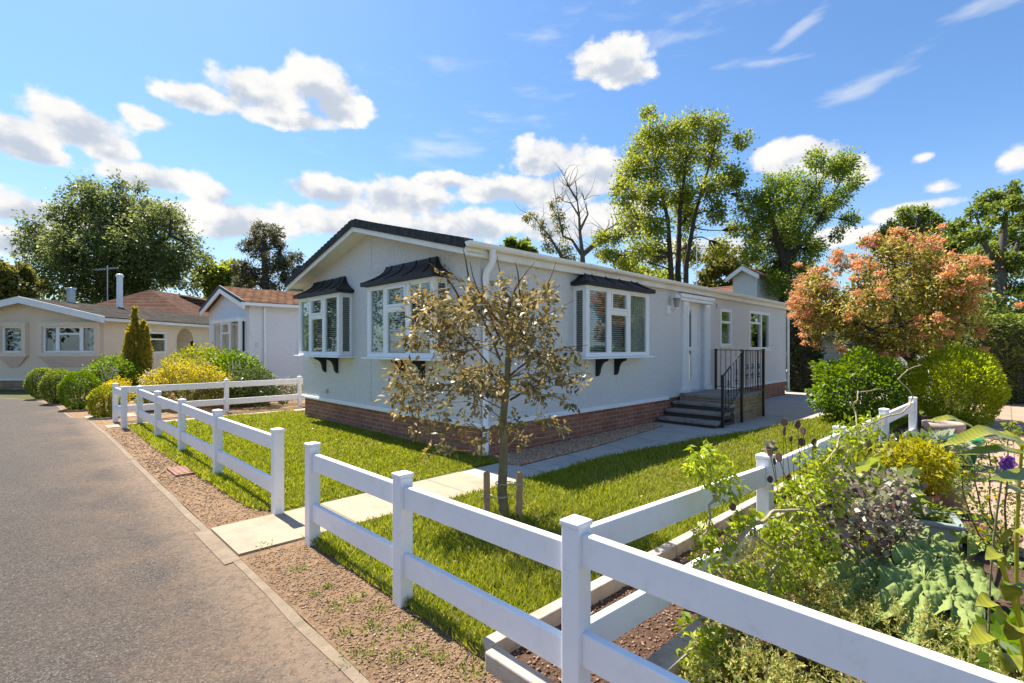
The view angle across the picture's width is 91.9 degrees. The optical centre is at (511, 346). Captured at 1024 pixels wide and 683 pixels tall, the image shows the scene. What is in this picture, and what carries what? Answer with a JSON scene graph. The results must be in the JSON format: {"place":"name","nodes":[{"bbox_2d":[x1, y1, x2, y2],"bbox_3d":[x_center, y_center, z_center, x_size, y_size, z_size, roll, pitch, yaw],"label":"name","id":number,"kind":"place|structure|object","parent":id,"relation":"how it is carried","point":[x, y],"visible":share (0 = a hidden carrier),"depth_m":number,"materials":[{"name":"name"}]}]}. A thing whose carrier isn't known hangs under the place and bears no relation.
{"place":"outdoors","nodes":[
{"label":"outdoors","id":0,"kind":"place"},
{"bbox_2d":[0,398,351,682],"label":"road","id":1,"kind":"structure","parent":0,"point":[32,432],"depth_m":3.10,"materials":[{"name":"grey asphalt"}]},
{"bbox_2d":[4,398,370,682],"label":"kerb","id":2,"kind":"structure","parent":1,"relation":"on","point":[330,652],"depth_m":2.93,"materials":[{"name":"concrete"}]},
{"bbox_2d":[194,529,239,565],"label":"kerb slab","id":3,"kind":"structure","parent":1,"relation":"on","point":[218,548],"depth_m":3.67,"materials":[{"name":"concrete"}]},
{"bbox_2d":[36,389,503,682],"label":"verge","id":4,"kind":"structure","parent":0,"point":[172,415],"depth_m":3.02,"materials":[{"name":"brown gravel"}]},
{"bbox_2d":[23,367,58,398],"bbox_3d":[-13.579,1.062,14.298,0.790,0.968,0.788,0,0,0],"label":"box ball","id":5,"kind":"object","parent":4,"relation":"on","point":[33,375],"visible":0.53,"depth_m":14.05,"materials":[{"name":"green plant"}]},
{"bbox_2d":[38,368,77,403],"bbox_3d":[-11.991,1.049,13.096,0.833,0.988,0.826,0,0,0],"label":"box ball","id":6,"kind":"object","parent":4,"relation":"on","point":[60,373],"visible":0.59,"depth_m":12.88,"materials":[{"name":"green plant"}]},
{"bbox_2d":[57,370,102,409],"bbox_3d":[-10.389,1.048,11.899,0.868,0.989,0.873,0,0,0],"label":"box ball","id":7,"kind":"object","parent":4,"relation":"on","point":[64,384],"visible":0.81,"depth_m":11.71,"materials":[{"name":"green plant"}]},
{"bbox_2d":[85,384,120,417],"bbox_3d":[-8.652,1.166,10.507,0.638,0.753,0.644,0,0,0],"label":"box ball","id":8,"kind":"object","parent":4,"relation":"on","point":[97,411],"visible":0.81,"depth_m":10.35,"materials":[{"name":"green plant"}]},
{"bbox_2d":[80,353,143,398],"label":"viburnum shrub","id":9,"kind":"object","parent":4,"relation":"on","point":[115,361],"visible":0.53,"depth_m":14.10,"materials":[{"name":"green plant"}]},
{"bbox_2d":[102,375,133,403],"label":"spurge shrub","id":10,"kind":"object","parent":4,"relation":"on","point":[121,385],"visible":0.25,"depth_m":12.42,"materials":[{"name":"yellow plant"}]},
{"bbox_2d":[114,386,127,428],"bbox_3d":[-7.451,1.136,9.406,1.137,0.847,0.096,0,0,45],"label":"white fence","id":11,"kind":"object","parent":4,"relation":"on","point":[122,411],"visible":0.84,"depth_m":9.02,"materials":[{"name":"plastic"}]},
{"bbox_2d":[116,306,153,396],"bbox_3d":[-11.306,0.119,14.860,1.121,2.781,0.788,0,0,0],"label":"golden conifer","id":12,"kind":"object","parent":4,"relation":"on","point":[137,347],"visible":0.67,"depth_m":14.80,"materials":[{"name":"green plant"}]},
{"bbox_2d":[106,427,263,526],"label":"verge stones","id":13,"kind":"object","parent":4,"relation":"on","point":[162,466],"visible":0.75,"depth_m":5.49,"materials":[{"name":"brown gravel"}]},
{"bbox_2d":[167,465,205,476],"bbox_3d":[-3.888,1.474,5.940,0.340,0.036,0.480,0,0,-45],"label":"drain cover","id":14,"kind":"object","parent":4,"relation":"on","point":[177,471],"visible":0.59,"depth_m":5.81,"materials":[{"name":"pink concrete"}]},
{"bbox_2d":[136,356,237,410],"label":"spurge shrub","id":15,"kind":"object","parent":4,"relation":"on","point":[187,369],"visible":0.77,"depth_m":11.66,"materials":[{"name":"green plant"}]},
{"bbox_2d":[160,341,228,400],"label":"viburnum shrub","id":16,"kind":"object","parent":4,"relation":"on","point":[200,352],"visible":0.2,"depth_m":13.14,"materials":[{"name":"green plant"}]},
{"bbox_2d":[112,376,304,421],"bbox_3d":[-6.008,1.136,11.711,0.096,0.849,5.396,0,0,45],"label":"white fence","id":17,"kind":"object","parent":4,"relation":"on","point":[226,401],"visible":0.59,"depth_m":11.18,"materials":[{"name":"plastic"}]},
{"bbox_2d":[136,385,284,514],"bbox_3d":[-4.544,1.136,6.853,0.096,0.848,7.076,0,0,-45],"label":"white fence","id":18,"kind":"object","parent":4,"relation":"on","point":[273,482],"visible":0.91,"depth_m":5.60,"materials":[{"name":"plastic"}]},
{"bbox_2d":[192,346,272,404],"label":"viburnum shrub","id":19,"kind":"object","parent":4,"relation":"on","point":[220,360],"visible":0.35,"depth_m":12.85,"materials":[{"name":"green plant"}]},
{"bbox_2d":[217,366,283,407],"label":"viburnum shrub","id":20,"kind":"object","parent":4,"relation":"on","point":[265,375],"visible":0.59,"depth_m":12.25,"materials":[{"name":"green plant"}]},
{"bbox_2d":[256,375,302,404],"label":"heather shrub","id":21,"kind":"object","parent":4,"relation":"on","point":[284,401],"visible":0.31,"depth_m":12.89,"materials":[{"name":"plant"}]},
{"bbox_2d":[252,508,488,682],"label":"verge weeds","id":22,"kind":"object","parent":4,"relation":"on","point":[328,585],"visible":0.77,"depth_m":2.52,"materials":[{"name":"green plant"}]},
{"bbox_2d":[485,646,555,682],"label":"timber edging","id":23,"kind":"object","parent":4,"relation":"on","point":[502,665],"visible":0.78,"depth_m":2.18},
{"bbox_2d":[304,441,1023,682],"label":"white fence","id":24,"kind":"object","parent":4,"relation":"on","point":[576,650],"visible":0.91,"depth_m":1.93,"materials":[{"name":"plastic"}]},
{"bbox_2d":[127,409,498,511],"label":"front lawn","id":25,"kind":"structure","parent":0,"point":[362,492],"depth_m":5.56,"materials":[{"name":"green plant"}]},
{"bbox_2d":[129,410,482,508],"bbox_3d":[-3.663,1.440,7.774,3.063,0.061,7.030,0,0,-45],"label":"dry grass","id":26,"kind":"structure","parent":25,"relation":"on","point":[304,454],"depth_m":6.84,"materials":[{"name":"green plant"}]},
{"bbox_2d":[211,472,497,555],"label":"front path","id":27,"kind":"structure","parent":0,"point":[244,537],"depth_m":4.29,"materials":[{"name":"concrete"}]},
{"bbox_2d":[0,381,1023,638],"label":"ground","id":28,"kind":"structure","parent":0,"point":[14,395],"depth_m":15.00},
{"bbox_2d":[0,257,52,299],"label":"oak tree","id":29,"kind":"object","parent":28,"relation":"on","point":[15,281],"visible":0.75,"depth_m":35.68,"materials":[{"name":"green plant"}]},
{"bbox_2d":[0,265,208,389],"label":"cream bungalow","id":30,"kind":"object","parent":28,"relation":"on","point":[71,335],"visible":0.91,"depth_m":17.30,"materials":[{"name":"cream render"},{"name":"grey tile"},{"name":"white pvc"}]},
{"bbox_2d":[3,326,20,351],"bbox_3d":[-17.380,-0.265,17.384,0.720,0.910,0.288,0,0,0],"label":"window","id":31,"kind":"structure","parent":30,"relation":"in","point":[16,329],"depth_m":17.48,"materials":[{"name":"white plastic"}]},
{"bbox_2d":[43,326,93,351],"bbox_3d":[-15.410,-0.265,17.384,1.820,0.910,0.288,0,0,0],"label":"window","id":32,"kind":"structure","parent":30,"relation":"in","point":[57,333],"depth_m":17.24,"materials":[{"name":"white plastic"}]},
{"bbox_2d":[95,290,208,315],"bbox_3d":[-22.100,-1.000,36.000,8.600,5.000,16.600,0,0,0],"label":"roof","id":33,"kind":"structure","parent":30,"relation":"attached to","point":[154,300],"depth_m":29.38,"materials":[{"name":"tile"}]},
{"bbox_2d":[1,168,215,303],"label":"beech tree","id":34,"kind":"object","parent":28,"relation":"on","point":[137,245],"visible":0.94,"depth_m":41.78,"materials":[{"name":"green plant"}]},
{"bbox_2d":[191,254,256,298],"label":"field maple","id":35,"kind":"object","parent":28,"relation":"on","point":[214,275],"visible":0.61,"depth_m":46.84,"materials":[{"name":"green plant"}]},
{"bbox_2d":[199,285,302,395],"bbox_3d":[-6.270,-0.240,19.538,9.500,3.580,4.940,0,0,-45],"label":"white bungalow","id":36,"kind":"object","parent":28,"relation":"on","point":[263,324],"visible":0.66,"depth_m":15.60,"materials":[{"name":"white render"},{"name":"orange brown tile"},{"name":"white pvc and glass"}]},
{"bbox_2d":[211,317,244,354],"bbox_3d":[-9.225,-0.335,16.045,2.860,1.130,0.220,0,0,45],"label":"bay window","id":37,"kind":"structure","parent":36,"relation":"in","point":[239,324],"depth_m":15.67,"materials":[{"name":"white plastic"}]},
{"bbox_2d":[229,218,305,290],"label":"scots pine","id":38,"kind":"object","parent":28,"relation":"on","point":[281,262],"visible":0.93,"depth_m":41.81,"materials":[{"name":"green plant"}]},
{"bbox_2d":[499,236,538,253],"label":"holly tree","id":39,"kind":"object","parent":28,"relation":"on","point":[524,244],"visible":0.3,"depth_m":26.39,"materials":[{"name":"green plant"}]},
{"bbox_2d":[39,282,1018,330],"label":"distant wood","id":40,"kind":"object","parent":28,"relation":"on","point":[206,298],"depth_m":47.40,"materials":[{"name":"green plant"}]},
{"bbox_2d":[283,219,791,456],"bbox_3d":[2.083,-0.298,12.894,6.238,3.697,13.323,0,0,45],"label":"park home","id":41,"kind":"object","parent":28,"relation":"on","point":[647,351],"visible":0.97,"depth_m":8.60,"materials":[{"name":"white paint"}]},
{"bbox_2d":[293,276,354,372],"bbox_3d":[-3.624,-0.400,9.435,0.359,1.801,1.940,0,0,-45],"label":"bay window","id":42,"kind":"structure","parent":41,"relation":"in","point":[338,288],"depth_m":9.23,"materials":[{"name":"white plastic"}]},
{"bbox_2d":[360,256,451,379],"bbox_3d":[-1.650,-0.400,7.460,0.359,1.801,2.001,0,0,-45],"label":"bay window","id":43,"kind":"structure","parent":41,"relation":"in","point":[416,272],"depth_m":7.50,"materials":[{"name":"white plastic"}]},
{"bbox_2d":[570,273,655,376],"bbox_3d":[1.773,-0.400,8.427,2.100,1.801,0.360,0,0,-45],"label":"bay window","id":44,"kind":"structure","parent":41,"relation":"in","point":[633,292],"depth_m":8.21,"materials":[{"name":"white plastic"}]},
{"bbox_2d":[689,302,699,389],"bbox_3d":[3.987,-0.015,11.056,0.880,1.960,0.161,0,0,-45],"label":"door","id":45,"kind":"structure","parent":41,"relation":"in","point":[694,308],"depth_m":11.20,"materials":[{"name":"white plastic"}]},
{"bbox_2d":[719,308,734,347],"bbox_3d":[5.222,-0.453,12.155,0.790,0.955,0.188,0,0,-45],"label":"window","id":46,"kind":"structure","parent":41,"relation":"in","point":[723,335],"depth_m":12.25,"materials":[{"name":"white plastic"}]},
{"bbox_2d":[749,310,771,350],"bbox_3d":[6.866,-0.432,13.821,1.690,1.095,0.218,0,0,-45],"label":"window","id":47,"kind":"structure","parent":41,"relation":"in","point":[759,323],"depth_m":13.86,"materials":[{"name":"white plastic"}]},
{"bbox_2d":[515,164,631,262],"bbox_3d":[3.800,-4.837,29.060,7.432,12.673,2.238,0,0,0],"label":"old tree","id":48,"kind":"object","parent":28,"relation":"on","point":[582,252],"visible":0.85,"depth_m":28.94,"materials":[{"name":"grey plant"}]},
{"bbox_2d":[614,257,682,281],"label":"hawthorn","id":49,"kind":"object","parent":28,"relation":"on","point":[644,270],"visible":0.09,"depth_m":36.75,"materials":[{"name":"green plant"}]},
{"bbox_2d":[590,101,760,282],"bbox_3d":[8.344,-5.966,25.886,8.675,14.954,6.303,0,0,0],"label":"maple tree","id":50,"kind":"object","parent":28,"relation":"on","point":[731,178],"visible":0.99,"depth_m":25.74,"materials":[{"name":"green plant"}]},
{"bbox_2d":[694,244,757,287],"bbox_3d":[14.406,-2.731,33.022,4.687,8.461,4.000,0,0,0],"label":"hawthorn","id":51,"kind":"object","parent":28,"relation":"on","point":[710,275],"visible":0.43,"depth_m":32.23,"materials":[{"name":"green plant"}]},
{"bbox_2d":[714,266,817,311],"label":"grey gabled house","id":52,"kind":"structure","parent":28,"relation":"on","point":[747,281],"depth_m":25.00,"materials":[{"name":"grey paint"}]},
{"bbox_2d":[728,143,869,311],"bbox_3d":[14.789,-4.074,24.891,7.340,11.148,5.339,0,0,0],"label":"ash tree","id":53,"kind":"object","parent":28,"relation":"on","point":[787,245],"visible":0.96,"depth_m":24.51,"materials":[{"name":"green plant"}]},
{"bbox_2d":[785,310,826,392],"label":"hedge","id":54,"kind":"object","parent":28,"relation":"on","point":[801,356],"visible":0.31,"depth_m":16.23,"materials":[{"name":"green plant"}]},
{"bbox_2d":[814,322,880,389],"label":"garden shed","id":55,"kind":"structure","parent":28,"relation":"on","point":[830,355],"depth_m":17.29,"materials":[{"name":"grey"}]},
{"bbox_2d":[867,202,977,296],"bbox_3d":[17.868,-2.409,21.087,5.933,7.819,3.282,0,0,0],"label":"laburnum tree","id":56,"kind":"object","parent":28,"relation":"on","point":[912,218],"visible":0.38,"depth_m":21.11,"materials":[{"name":"green plant"}]},
{"bbox_2d":[951,179,1023,317],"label":"rowan tree","id":57,"kind":"object","parent":28,"relation":"on","point":[1011,199],"visible":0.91,"depth_m":18.83,"materials":[{"name":"green plant"}]},
{"bbox_2d":[0,0,1023,307],"label":"sky","id":58,"kind":"structure","parent":0,"point":[309,118],"materials":[{"name":"blue"}]},
{"bbox_2d":[489,422,662,465],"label":"gravel","id":59,"kind":"structure","parent":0,"point":[538,453],"depth_m":7.32,"materials":[{"name":"grey gravel"}]},
{"bbox_2d":[302,401,924,656],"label":"side lawn","id":60,"kind":"structure","parent":0,"point":[443,603],"depth_m":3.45,"materials":[{"name":"green plant"}]},
{"bbox_2d":[374,246,592,515],"bbox_3d":[-0.199,0.324,4.224,1.849,2.400,1.433,0,0,0],"label":"small bare-trunked deciduous tree","id":61,"kind":"object","parent":60,"relation":"on","point":[468,376],"visible":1,"depth_m":4.18,"materials":[{"name":"brown plant"}]},
{"bbox_2d":[483,471,489,511],"bbox_3d":[-0.216,1.306,4.245,0.052,0.488,0.044,0,1,-12],"label":"tree stake","id":62,"kind":"object","parent":60,"relation":"on","point":[486,488],"visible":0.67,"depth_m":4.22,"materials":[{"name":"brown wood"}]},
{"bbox_2d":[516,471,522,517],"bbox_3d":[0.062,1.306,4.246,0.052,0.488,0.044,0,0,-12],"label":"tree stake","id":63,"kind":"object","parent":60,"relation":"on","point":[519,494],"visible":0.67,"depth_m":4.22,"materials":[{"name":"brown wood"}]},
{"bbox_2d":[804,346,917,424],"bbox_3d":[6.636,0.774,9.495,1.819,1.596,1.774,0,0,0],"label":"laurel shrub","id":64,"kind":"object","parent":60,"relation":"on","point":[825,385],"visible":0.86,"depth_m":9.16,"materials":[{"name":"green plant"}]},
{"bbox_2d":[784,222,1023,418],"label":"photinia tree","id":65,"kind":"object","parent":60,"relation":"on","point":[940,289],"visible":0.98,"depth_m":9.83,"materials":[{"name":"orange plant"}]},
{"bbox_2d":[461,389,886,482],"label":"side path","id":66,"kind":"structure","parent":0,"point":[790,406],"depth_m":8.34,"materials":[{"name":"grey concrete"}]},
{"bbox_2d":[658,389,761,428],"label":"entrance steps","id":67,"kind":"structure","parent":66,"relation":"on","point":[700,408],"depth_m":9.75,"materials":[{"name":"concrete"}]},
{"bbox_2d":[714,349,764,427],"bbox_3d":[4.286,0.770,10.256,2.436,1.460,1.171,0,0,-45],"label":"handrail","id":68,"kind":"object","parent":67,"relation":"attached to","point":[740,355],"visible":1,"depth_m":9.80,"materials":[{"name":"black metal"}]},
{"bbox_2d":[509,415,1023,682],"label":"garden bed","id":69,"kind":"object","parent":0,"point":[980,557],"visible":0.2,"depth_m":2.65,"materials":[{"name":"soil"}]},
{"bbox_2d":[483,543,675,657],"bbox_3d":[0.509,1.465,2.942,1.720,0.130,0.075,0,0,-43],"label":"timber edging","id":70,"kind":"object","parent":69,"relation":"on","point":[603,587],"visible":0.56,"depth_m":2.69,"materials":[{"name":"grey wood"}]},
{"bbox_2d":[646,637,695,677],"bbox_3d":[0.602,1.460,2.139,0.600,0.140,0.110,0,0,-43],"label":"timber edging","id":71,"kind":"object","parent":69,"relation":"on","point":[666,657],"visible":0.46,"depth_m":2.22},
{"bbox_2d":[674,611,715,641],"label":"strawberry plant","id":72,"kind":"object","parent":69,"relation":"on","point":[687,618],"visible":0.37,"depth_m":2.59,"materials":[{"name":"green plant"}]},
{"bbox_2d":[513,495,884,682],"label":"bark chips","id":73,"kind":"object","parent":69,"relation":"on","point":[665,612],"visible":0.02,"depth_m":2.56,"materials":[{"name":"brown wood"}]},
{"bbox_2d":[668,496,755,556],"bbox_3d":[1.764,1.465,4.114,1.685,0.130,0.075,0,0,-43],"label":"timber edging","id":74,"kind":"object","parent":69,"relation":"on","point":[680,542],"visible":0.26,"depth_m":3.93,"materials":[{"name":"grey wood"}]},
{"bbox_2d":[676,589,764,664],"bbox_3d":[1.130,1.460,2.632,0.835,0.140,0.110,0,0,-43],"label":"timber edging","id":75,"kind":"object","parent":69,"relation":"on","point":[693,626],"visible":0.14,"depth_m":2.45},
{"bbox_2d":[591,396,917,641],"bbox_3d":[3.062,1.136,4.603,7.597,0.848,0.096,0,0,-43],"label":"white fence","id":76,"kind":"object","parent":69,"relation":"on","point":[616,620],"visible":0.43,"depth_m":2.51,"materials":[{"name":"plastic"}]},
{"bbox_2d":[729,418,817,598],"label":"seed head stalks","id":77,"kind":"object","parent":69,"relation":"on","point":[801,441],"visible":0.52,"depth_m":2.93,"materials":[{"name":"plant"}]},
{"bbox_2d":[676,365,920,682],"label":"contorted hazel","id":78,"kind":"object","parent":69,"relation":"on","point":[729,546],"visible":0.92,"depth_m":2.52,"materials":[{"name":"green plant"}]},
{"bbox_2d":[725,498,876,572],"bbox_3d":[1.960,1.300,3.351,1.025,0.548,0.687,0,0,0],"label":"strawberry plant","id":79,"kind":"object","parent":69,"relation":"on","point":[760,514],"visible":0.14,"depth_m":3.27,"materials":[{"name":"green plant"}]},
{"bbox_2d":[783,440,898,495],"bbox_3d":[2.950,1.178,4.326,1.132,0.797,0.805,0,0,0],"label":"fern plant","id":80,"kind":"object","parent":69,"relation":"on","point":[840,450],"visible":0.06,"depth_m":4.29,"materials":[{"name":"green plant"}]},
{"bbox_2d":[761,439,931,566],"bbox_3d":[2.157,1.038,3.078,1.249,0.971,0.559,0,0,-26],"label":"purple leaved plant","id":81,"kind":"object","parent":69,"relation":"on","point":[883,522],"visible":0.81,"depth_m":2.96,"materials":[{"name":"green plant"}]},
{"bbox_2d":[678,531,1023,682],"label":"spreading juniper","id":82,"kind":"object","parent":69,"relation":"on","point":[782,670],"visible":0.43,"depth_m":2.23,"materials":[{"name":"green plant"}]},
{"bbox_2d":[799,450,935,534],"bbox_3d":[2.779,1.199,3.926,0.922,0.740,0.800,0,0,0],"label":"hosta plant","id":83,"kind":"object","parent":69,"relation":"on","point":[866,465],"visible":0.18,"depth_m":3.83,"materials":[{"name":"green plant"}]},
{"bbox_2d":[841,502,966,546],"bbox_3d":[2.946,1.372,3.820,0.780,0.220,0.360,0,0,32],"label":"planting trough","id":84,"kind":"object","parent":69,"relation":"on","point":[937,526],"visible":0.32,"depth_m":3.57,"materials":[{"name":"grey metal"},{"name":"dark soil"}]},
{"bbox_2d":[890,497,959,523],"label":"trough plant","id":85,"kind":"object","parent":84,"relation":"in","point":[934,518],"visible":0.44,"depth_m":3.73,"materials":[{"name":"green plant"}]},
{"bbox_2d":[853,426,959,469],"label":"sedge plant","id":86,"kind":"object","parent":69,"relation":"on","point":[927,437],"visible":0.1,"depth_m":5.72,"materials":[{"name":"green plant"}]},
{"bbox_2d":[814,525,1023,644],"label":"rhubarb","id":87,"kind":"object","parent":69,"relation":"on","point":[947,578],"visible":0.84,"depth_m":2.64,"materials":[{"name":"green plant"}]},
{"bbox_2d":[923,491,939,509],"bbox_3d":[3.480,1.362,4.280,0.336,0.240,0.336,0,0,0],"label":"plant pot","id":88,"kind":"object","parent":69,"relation":"on","point":[932,497],"visible":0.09,"depth_m":4.12,"materials":[{"name":"ceramic"}]},
{"bbox_2d":[870,434,962,499],"bbox_3d":[3.472,1.044,4.251,0.739,0.589,0.601,0,0,0],"label":"golden shrub","id":89,"kind":"object","parent":88,"relation":"in","point":[906,456],"visible":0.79,"depth_m":4.13,"materials":[{"name":"yellow plant"}]},
{"bbox_2d":[932,477,971,516],"bbox_3d":[3.880,1.337,4.420,0.336,0.290,0.336,0,0,0],"label":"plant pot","id":90,"kind":"object","parent":69,"relation":"on","point":[950,501],"visible":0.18,"depth_m":4.31,"materials":[{"name":"ceramic"}]},
{"bbox_2d":[904,343,1011,427],"bbox_3d":[8.190,0.727,9.132,1.536,1.631,1.548,0,0,0],"label":"round conifer","id":91,"kind":"object","parent":69,"relation":"on","point":[959,356],"visible":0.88,"depth_m":8.83,"materials":[{"name":"green plant"}]},
{"bbox_2d":[929,414,1023,674],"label":"canna lily","id":92,"kind":"object","parent":69,"relation":"on","point":[979,633],"visible":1,"depth_m":1.71,"materials":[{"name":"green plant"}]},
{"bbox_2d":[936,604,1023,681],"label":"strawberry plant","id":93,"kind":"object","parent":69,"relation":"on","point":[998,621],"visible":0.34,"depth_m":2.13,"materials":[{"name":"green plant"}]},
{"bbox_2d":[987,455,1017,652],"bbox_3d":[1.969,0.966,2.016,0.070,1.069,0.116,0,0,0],"label":"mauve flower","id":94,"kind":"object","parent":69,"relation":"on","point":[1007,462],"visible":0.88,"depth_m":2.02,"materials":[{"name":"purple plant"}]},
{"bbox_3d":[5.050,1.352,5.850,0.316,0.260,0.316,0,0,0],"label":"plant pot","id":95,"kind":"object","parent":69,"relation":"on","visible":0},
{"bbox_2d":[910,428,975,466],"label":"hosta plant","id":96,"kind":"object","parent":95,"relation":"in","point":[943,434],"visible":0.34,"depth_m":5.73,"materials":[{"name":"green plant"}]},
{"bbox_2d":[922,420,965,433],"bbox_3d":[6.100,1.272,7.000,0.476,0.420,0.476,0,0,0],"label":"plant pot","id":97,"kind":"object","parent":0,"point":[959,427],"visible":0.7,"depth_m":6.88,"materials":[{"name":"stone"}]},
{"bbox_2d":[942,419,1023,614],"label":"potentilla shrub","id":98,"kind":"object","parent":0,"point":[1005,545],"visible":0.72,"depth_m":2.59,"materials":[{"name":"green plant"}]},
{"bbox_2d":[962,404,1023,557],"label":"patio","id":99,"kind":"structure","parent":0,"point":[1012,412],"depth_m":6.04,"materials":[{"name":"stone"}]},
{"bbox_2d":[891,283,1015,388],"bbox_3d":[14.176,-0.219,15.891,3.694,3.697,2.417,0,0,0],"label":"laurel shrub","id":100,"kind":"object","parent":99,"relation":"on","point":[991,310],"visible":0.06,"depth_m":15.48,"materials":[{"name":"green plant"}]},
{"bbox_2d":[942,434,984,468],"bbox_3d":[5.550,1.302,6.200,0.536,0.360,0.536,0,0,0],"label":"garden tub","id":101,"kind":"object","parent":99,"relation":"on","point":[973,458],"visible":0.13,"depth_m":6.00,"materials":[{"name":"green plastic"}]},
{"bbox_2d":[929,312,1023,403],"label":"hedge","id":102,"kind":"object","parent":99,"relation":"on","point":[1008,347],"visible":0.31,"depth_m":12.91,"materials":[{"name":"green plant"}]},
{"bbox_2d":[962,521,1023,550],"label":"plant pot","id":103,"kind":"object","parent":99,"relation":"on","point":[984,527],"visible":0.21,"depth_m":3.69,"materials":[{"name":"ceramic"}]},
{"bbox_2d":[982,287,1023,317],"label":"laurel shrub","id":104,"kind":"object","parent":99,"relation":"on","point":[1018,298],"visible":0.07,"depth_m":16.63,"materials":[{"name":"green plant"}]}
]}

